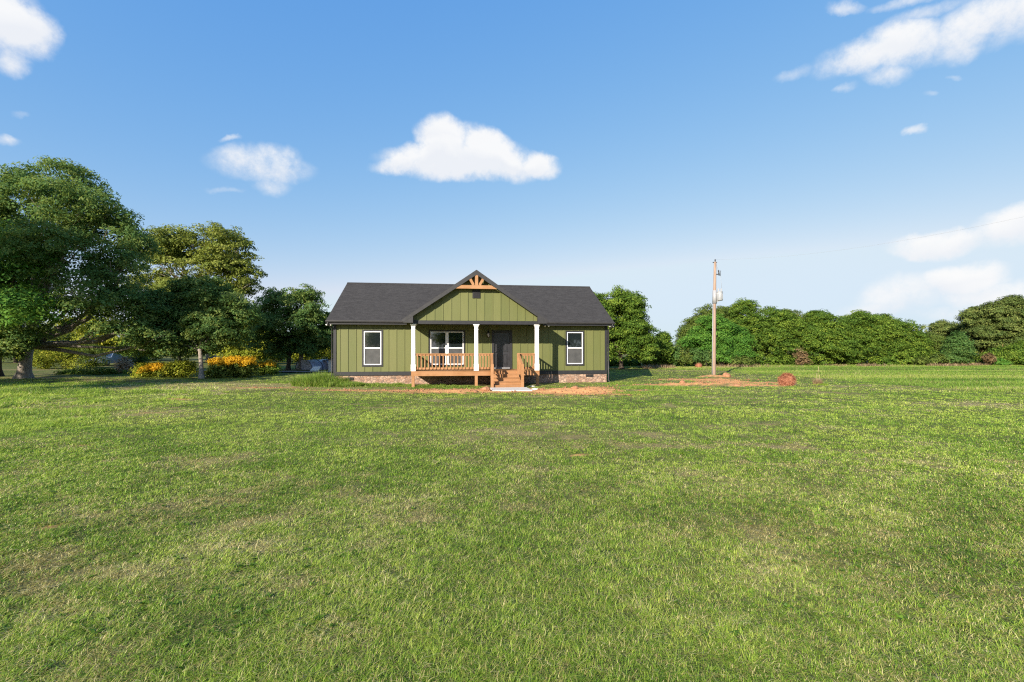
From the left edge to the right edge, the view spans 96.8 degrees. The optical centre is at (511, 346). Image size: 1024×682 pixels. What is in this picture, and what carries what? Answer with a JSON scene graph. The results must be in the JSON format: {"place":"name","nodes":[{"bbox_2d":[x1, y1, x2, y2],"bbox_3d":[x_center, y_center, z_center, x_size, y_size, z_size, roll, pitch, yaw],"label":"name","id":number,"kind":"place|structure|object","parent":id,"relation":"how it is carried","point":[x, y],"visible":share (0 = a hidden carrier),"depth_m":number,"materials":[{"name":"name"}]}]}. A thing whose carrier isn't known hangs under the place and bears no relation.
{"place":"outdoors","nodes":[
{"label":"outdoors","id":0,"kind":"place"},
{"bbox_2d":[196,370,330,371],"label":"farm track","id":1,"kind":"structure","parent":0,"point":[297,371],"depth_m":36.37,"materials":[{"name":"brown soil"}]},
{"bbox_2d":[0,369,805,421],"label":"rough grass","id":2,"kind":"structure","parent":0,"point":[320,380],"depth_m":22.79,"materials":[{"name":"green plant"}]},
{"bbox_2d":[0,348,1023,681],"bbox_3d":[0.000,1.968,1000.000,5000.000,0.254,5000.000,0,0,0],"label":"ground","id":3,"kind":"structure","parent":0,"point":[8,366],"depth_m":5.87,"materials":[{"name":"green plant"}]},
{"bbox_2d":[0,218,75,376],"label":"shade tree","id":4,"kind":"object","parent":3,"relation":"on","point":[20,300],"visible":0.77,"depth_m":26.39,"materials":[{"name":"green plant"}]},
{"bbox_2d":[2,322,73,362],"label":"background tree","id":5,"kind":"object","parent":3,"relation":"on","point":[55,339],"visible":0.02,"depth_m":58.57,"materials":[{"name":"green plant"}]},
{"bbox_2d":[16,349,66,368],"bbox_3d":[-43.512,1.069,41.801,3.479,3.028,2.893,0,0,18],"label":"shrub","id":6,"kind":"object","parent":3,"relation":"on","point":[38,359],"visible":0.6,"depth_m":41.86,"materials":[{"name":"green plant"}]},
{"bbox_2d":[18,321,110,360],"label":"background tree","id":7,"kind":"object","parent":3,"relation":"on","point":[73,332],"visible":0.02,"depth_m":68.40,"materials":[{"name":"green plant"}]},
{"bbox_2d":[44,339,96,368],"bbox_3d":[-41.727,0.954,42.862,4.471,3.487,2.860,0,0,21],"label":"shrub","id":8,"kind":"object","parent":3,"relation":"on","point":[65,357],"visible":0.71,"depth_m":42.77,"materials":[{"name":"green plant"}]},
{"bbox_2d":[43,312,126,361],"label":"background tree","id":9,"kind":"object","parent":3,"relation":"on","point":[108,342],"visible":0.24,"depth_m":61.26,"materials":[{"name":"green plant"}]},
{"bbox_2d":[52,365,131,374],"bbox_3d":[-31.445,1.970,33.887,5.673,1.267,2.047,0,0,0],"label":"shrub","id":10,"kind":"object","parent":3,"relation":"on","point":[97,371],"visible":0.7,"depth_m":33.66,"materials":[{"name":"green plant"}]},
{"bbox_2d":[77,344,111,367],"bbox_3d":[-40.492,1.034,43.936,2.639,3.226,2.775,0,0,44],"label":"shrub","id":11,"kind":"object","parent":3,"relation":"on","point":[92,351],"visible":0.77,"depth_m":43.79,"materials":[{"name":"green plant"}]},
{"bbox_2d":[0,155,194,378],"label":"shade tree","id":12,"kind":"object","parent":3,"relation":"on","point":[62,230],"visible":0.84,"depth_m":28.31,"materials":[{"name":"green plant"}]},
{"bbox_2d":[88,352,120,365],"bbox_3d":[-44.554,1.334,50.024,1.780,1.420,4.250,0,0,-12],"label":"parked car","id":13,"kind":"object","parent":3,"relation":"on","point":[113,358],"visible":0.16,"depth_m":49.81,"materials":[{"name":"blue metal"}]},
{"bbox_2d":[111,355,136,372],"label":"shrub","id":14,"kind":"object","parent":3,"relation":"on","point":[122,364],"visible":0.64,"depth_m":35.18,"materials":[{"name":"green plant"}]},
{"bbox_2d":[127,351,151,364],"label":"shrub","id":15,"kind":"object","parent":3,"relation":"on","point":[144,359],"visible":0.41,"depth_m":36.14,"materials":[{"name":"green plant"}]},
{"bbox_2d":[121,339,170,360],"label":"background tree","id":16,"kind":"object","parent":3,"relation":"on","point":[152,357],"visible":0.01,"depth_m":68.10,"materials":[{"name":"green plant"}]},
{"bbox_2d":[129,360,168,377],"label":"flowering shrub","id":17,"kind":"object","parent":3,"relation":"on","point":[151,369],"visible":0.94,"depth_m":30.11,"materials":[{"name":"yellow plant"}]},
{"bbox_2d":[114,317,223,360],"bbox_3d":[-40.577,-1.473,55.938,14.834,7.534,7.105,0,0,0],"label":"background tree","id":18,"kind":"object","parent":3,"relation":"on","point":[180,358],"visible":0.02,"depth_m":54.85,"materials":[{"name":"green plant"}]},
{"bbox_2d":[159,358,198,377],"bbox_3d":[-22.362,1.468,30.630,2.285,1.403,1.865,0,0,-41],"label":"shrub","id":19,"kind":"object","parent":3,"relation":"on","point":[184,368],"visible":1,"depth_m":30.26,"materials":[{"name":"green plant"}]},
{"bbox_2d":[119,221,267,361],"bbox_3d":[-43.194,-7.420,61.947,20.126,19.427,11.101,0,0,0],"label":"shade tree","id":20,"kind":"object","parent":3,"relation":"on","point":[215,256],"visible":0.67,"depth_m":60.05,"materials":[{"name":"green plant"}]},
{"bbox_2d":[140,274,268,378],"bbox_3d":[-21.222,-1.367,30.500,8.733,7.322,4.200,0,0,0],"label":"shade tree","id":21,"kind":"object","parent":3,"relation":"on","point":[217,312],"visible":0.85,"depth_m":30.06,"materials":[{"name":"green plant"}]},
{"bbox_2d":[204,356,238,377],"bbox_3d":[-19.241,1.379,30.237,2.582,1.596,1.938,0,0,0],"label":"flowering shrub","id":22,"kind":"object","parent":3,"relation":"on","point":[217,368],"visible":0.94,"depth_m":29.75,"materials":[{"name":"green plant"}]},
{"bbox_2d":[223,355,261,377],"bbox_3d":[-18.172,1.468,30.509,2.758,1.868,2.011,0,0,0],"label":"flowering shrub","id":23,"kind":"object","parent":3,"relation":"on","point":[246,368],"visible":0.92,"depth_m":30.09,"materials":[{"name":"yellow plant"}]},
{"bbox_2d":[211,326,280,360],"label":"background tree","id":24,"kind":"object","parent":3,"relation":"on","point":[230,351],"visible":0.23,"depth_m":50.93,"materials":[{"name":"green plant"}]},
{"bbox_2d":[251,358,281,375],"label":"flowering shrub","id":25,"kind":"object","parent":3,"relation":"on","point":[269,366],"visible":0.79,"depth_m":32.58,"materials":[{"name":"green plant"}]},
{"bbox_2d":[247,337,291,361],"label":"background tree","id":26,"kind":"object","parent":3,"relation":"on","point":[280,360],"visible":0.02,"depth_m":59.77,"materials":[{"name":"green plant"}]},
{"bbox_2d":[242,283,332,369],"bbox_3d":[-19.754,-1.676,39.877,9.213,7.941,5.346,0,0,0],"label":"shade tree","id":27,"kind":"object","parent":3,"relation":"on","point":[291,315],"visible":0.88,"depth_m":39.13,"materials":[{"name":"green plant"}]},
{"bbox_2d":[272,314,332,369],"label":"shade tree","id":28,"kind":"object","parent":3,"relation":"on","point":[301,357],"visible":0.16,"depth_m":40.45,"materials":[{"name":"green plant"}]},
{"bbox_2d":[291,348,330,363],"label":"background tree","id":29,"kind":"object","parent":3,"relation":"on","point":[323,355],"visible":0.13,"depth_m":53.67,"materials":[{"name":"green plant"}]},
{"bbox_2d":[295,359,327,369],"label":"grow tunnel","id":30,"kind":"structure","parent":3,"relation":"on","point":[307,364],"depth_m":40.56,"materials":[{"name":"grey plastic"}]},
{"bbox_2d":[310,366,320,370],"bbox_3d":[-16.900,1.869,39.130,0.840,0.370,0.260,0,0,0],"label":"cold frame","id":31,"kind":"object","parent":3,"relation":"on","point":[315,368],"visible":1,"depth_m":39.12,"materials":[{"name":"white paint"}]},
{"bbox_2d":[326,359,330,370],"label":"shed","id":32,"kind":"structure","parent":3,"relation":"on","point":[329,364],"depth_m":38.16,"materials":[{"name":"grey metal"}]},
{"bbox_2d":[325,270,614,387],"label":"house","id":33,"kind":"structure","parent":3,"relation":"on","point":[476,327],"depth_m":25.10,"materials":[{"name":"green wood"}]},
{"bbox_2d":[362,330,382,366],"bbox_3d":[-7.555,0.073,24.663,1.090,1.997,0.084,0,0,-7],"label":"window","id":34,"kind":"structure","parent":33,"relation":"in","point":[372,340],"depth_m":24.66,"materials":[{"name":"white plastic"}]},
{"bbox_2d":[429,330,464,365],"bbox_3d":[-3.593,0.073,25.157,1.980,1.997,0.084,0,0,-7],"label":"window","id":35,"kind":"structure","parent":33,"relation":"in","point":[440,341],"depth_m":25.14,"materials":[{"name":"white plastic"}]},
{"bbox_2d":[492,330,511,368],"bbox_3d":[-0.559,0.149,25.543,1.140,2.150,0.150,0,0,-7],"label":"door","id":36,"kind":"structure","parent":33,"relation":"in","point":[501,339],"depth_m":25.56,"materials":[{"name":"black paint"}]},
{"bbox_2d":[565,331,583,365],"bbox_3d":[3.599,0.073,26.054,1.097,1.997,0.084,0,0,-7],"label":"window","id":37,"kind":"structure","parent":33,"relation":"in","point":[574,340],"depth_m":26.05,"materials":[{"name":"white plastic"}]},
{"bbox_2d":[481,386,489,390],"bbox_3d":[-1.198,1.947,20.742,0.430,0.301,0.368,0,0,8],"label":"clay clod","id":38,"kind":"object","parent":3,"relation":"on","point":[486,388],"visible":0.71,"depth_m":20.63,"materials":[{"name":"orange soil"}]},
{"bbox_2d":[490,387,531,390],"bbox_3d":[-0.076,2.046,21.602,1.870,0.115,1.590,0,0,-7],"label":"concrete pad","id":39,"kind":"object","parent":3,"relation":"on","point":[510,389],"visible":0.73,"depth_m":21.23,"materials":[{"name":"grey concrete"}]},
{"bbox_2d":[248,375,785,395],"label":"clay crumbs","id":40,"kind":"object","parent":3,"relation":"on","point":[603,392],"visible":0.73,"depth_m":21.37,"materials":[{"name":"orange soil"}]},
{"bbox_2d":[114,324,980,356],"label":"woods","id":41,"kind":"object","parent":3,"relation":"on","point":[924,326],"depth_m":96.44,"materials":[{"name":"green plant"}]},
{"bbox_2d":[594,285,662,368],"bbox_3d":[9.518,-1.723,42.773,9.183,8.034,5.812,0,0,0],"label":"broadleaf tree","id":42,"kind":"object","parent":3,"relation":"on","point":[631,334],"visible":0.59,"depth_m":41.20,"materials":[{"name":"green plant"}]},
{"bbox_2d":[640,331,674,365],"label":"broadleaf tree","id":43,"kind":"object","parent":3,"relation":"on","point":[666,347],"visible":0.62,"depth_m":45.13,"materials":[{"name":"green plant"}]},
{"bbox_2d":[667,346,681,366],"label":"shrub","id":44,"kind":"object","parent":3,"relation":"on","point":[675,356],"visible":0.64,"depth_m":45.56,"materials":[{"name":"green plant"}]},
{"bbox_2d":[675,349,692,366],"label":"shrub","id":45,"kind":"object","parent":3,"relation":"on","point":[685,357],"visible":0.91,"depth_m":45.06,"materials":[{"name":"green plant"}]},
{"bbox_2d":[690,347,703,366],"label":"shrub","id":46,"kind":"object","parent":3,"relation":"on","point":[696,354],"visible":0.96,"depth_m":45.61,"materials":[{"name":"green plant"}]},
{"bbox_2d":[700,349,711,365],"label":"shrub","id":47,"kind":"object","parent":3,"relation":"on","point":[707,356],"visible":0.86,"depth_m":45.89,"materials":[{"name":"green plant"}]},
{"bbox_2d":[673,303,742,353],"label":"broadleaf tree","id":48,"kind":"object","parent":3,"relation":"on","point":[686,327],"visible":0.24,"depth_m":54.34,"materials":[{"name":"bright green leaves"},{"name":"dark bark"}]},
{"bbox_2d":[676,313,758,363],"bbox_3d":[22.148,-0.696,48.973,8.539,5.980,5.438,0,0,0],"label":"broadleaf tree","id":49,"kind":"object","parent":3,"relation":"on","point":[736,335],"visible":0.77,"depth_m":47.95,"materials":[{"name":"green plant"}]},
{"bbox_2d":[712,259,722,374],"bbox_3d":[14.011,-1.826,31.080,0.772,8.340,0.414,0,0,0],"label":"utility pole","id":50,"kind":"object","parent":3,"relation":"on","point":[717,296],"visible":0.97,"depth_m":31.02,"materials":[{"name":"brown wood"}]},
{"bbox_2d":[751,217,1020,258],"bbox_3d":[18.450,-5.464,19.565,0.007,1.191,24.857,0,0,-21],"label":"overhead wire","id":51,"kind":"object","parent":50,"relation":"attached to","point":[896,241],"visible":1,"depth_m":20.89,"materials":[{"name":"black metal"}]},
{"bbox_2d":[708,339,735,365],"bbox_3d":[21.581,0.655,46.719,2.732,3.010,2.241,0,0,0],"label":"shrub","id":52,"kind":"object","parent":3,"relation":"on","point":[723,353],"visible":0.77,"depth_m":46.25,"materials":[{"name":"green plant"}]},
{"bbox_2d":[727,355,754,365],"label":"shrub","id":53,"kind":"object","parent":3,"relation":"on","point":[742,360],"visible":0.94,"depth_m":46.09,"materials":[{"name":"green plant"}]},
{"bbox_2d":[725,297,809,363],"bbox_3d":[28.914,-1.753,53.214,11.012,8.095,7.351,0,0,0],"label":"broadleaf tree","id":54,"kind":"object","parent":3,"relation":"on","point":[776,329],"visible":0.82,"depth_m":51.40,"materials":[{"name":"green plant"}]},
{"bbox_2d":[778,372,796,385],"bbox_3d":[14.485,1.768,24.000,0.991,0.964,1.015,0,0,-2],"label":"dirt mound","id":55,"kind":"object","parent":3,"relation":"on","point":[786,379],"visible":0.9,"depth_m":23.78,"materials":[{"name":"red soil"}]},
{"bbox_2d":[784,308,811,355],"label":"broadleaf tree","id":56,"kind":"object","parent":3,"relation":"on","point":[797,312],"visible":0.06,"depth_m":55.67,"materials":[{"name":"green plant"}]},
{"bbox_2d":[792,347,813,365],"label":"shrub","id":57,"kind":"object","parent":3,"relation":"on","point":[802,359],"visible":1,"depth_m":48.34,"materials":[{"name":"brown plant"}]},
{"bbox_2d":[609,348,1016,365],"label":"undergrowth","id":58,"kind":"object","parent":3,"relation":"on","point":[888,359],"visible":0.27,"depth_m":51.37,"materials":[{"name":"green plant"}]},
{"bbox_2d":[812,367,828,384],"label":"grass tuft","id":59,"kind":"object","parent":3,"relation":"on","point":[816,381],"visible":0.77,"depth_m":24.41,"materials":[{"name":"plant"}]},
{"bbox_2d":[794,308,866,364],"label":"broadleaf tree","id":60,"kind":"object","parent":3,"relation":"on","point":[827,331],"visible":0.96,"depth_m":50.46,"materials":[{"name":"green plant"}]},
{"bbox_2d":[637,362,1023,368],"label":"dry grass","id":61,"kind":"structure","parent":3,"relation":"on","point":[652,366],"depth_m":47.29,"materials":[{"name":"green plant"}]},
{"bbox_2d":[821,309,905,363],"bbox_3d":[40.082,-1.070,53.112,9.309,6.728,6.778,0,0,0],"label":"broadleaf tree","id":62,"kind":"object","parent":3,"relation":"on","point":[876,332],"visible":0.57,"depth_m":51.49,"materials":[{"name":"green plant"}]},
{"bbox_2d":[873,313,936,360],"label":"broadleaf tree","id":63,"kind":"object","parent":3,"relation":"on","point":[912,339],"visible":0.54,"depth_m":52.56,"materials":[{"name":"green plant"}]},
{"bbox_2d":[912,353,949,364],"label":"shrub","id":64,"kind":"object","parent":3,"relation":"on","point":[937,358],"visible":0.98,"depth_m":49.13,"materials":[{"name":"green plant"}]},
{"bbox_2d":[923,331,946,352],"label":"broadleaf tree","id":65,"kind":"object","parent":3,"relation":"on","point":[937,339],"visible":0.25,"depth_m":53.69,"materials":[{"name":"green plant"}]},
{"bbox_2d":[926,319,964,338],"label":"pine tree","id":66,"kind":"object","parent":3,"relation":"on","point":[944,328],"visible":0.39,"depth_m":59.11,"materials":[{"name":"green plant"}]},
{"bbox_2d":[936,330,978,363],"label":"broadleaf tree","id":67,"kind":"object","parent":3,"relation":"on","point":[959,348],"visible":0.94,"depth_m":48.74,"materials":[{"name":"green plant"}]},
{"bbox_2d":[955,306,1009,363],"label":"pine tree","id":68,"kind":"object","parent":3,"relation":"on","point":[967,318],"visible":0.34,"depth_m":53.28,"materials":[{"name":"green plant"}]},
{"bbox_2d":[980,352,996,364],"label":"shrub","id":69,"kind":"object","parent":3,"relation":"on","point":[989,357],"visible":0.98,"depth_m":48.74,"materials":[{"name":"brown plant"}]},
{"bbox_2d":[963,294,1023,347],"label":"pine tree","id":70,"kind":"object","parent":3,"relation":"on","point":[1008,310],"visible":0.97,"depth_m":51.37,"materials":[{"name":"green plant"}]},
{"bbox_2d":[977,339,1023,364],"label":"broadleaf tree","id":71,"kind":"object","parent":3,"relation":"on","point":[1013,353],"visible":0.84,"depth_m":49.34,"materials":[{"name":"green plant"}]},
{"bbox_2d":[990,358,1011,365],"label":"shrub","id":72,"kind":"object","parent":3,"relation":"on","point":[1002,361],"visible":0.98,"depth_m":48.32,"materials":[{"name":"green plant"}]},
{"bbox_2d":[0,0,1023,343],"label":"sky","id":73,"kind":"structure","parent":0,"point":[633,145],"materials":[{"name":"blue"}]},
{"bbox_2d":[609,364,1023,393],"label":"field grass","id":74,"kind":"structure","parent":0,"point":[1001,375],"depth_m":33.70,"materials":[{"name":"green plant"}]}
]}

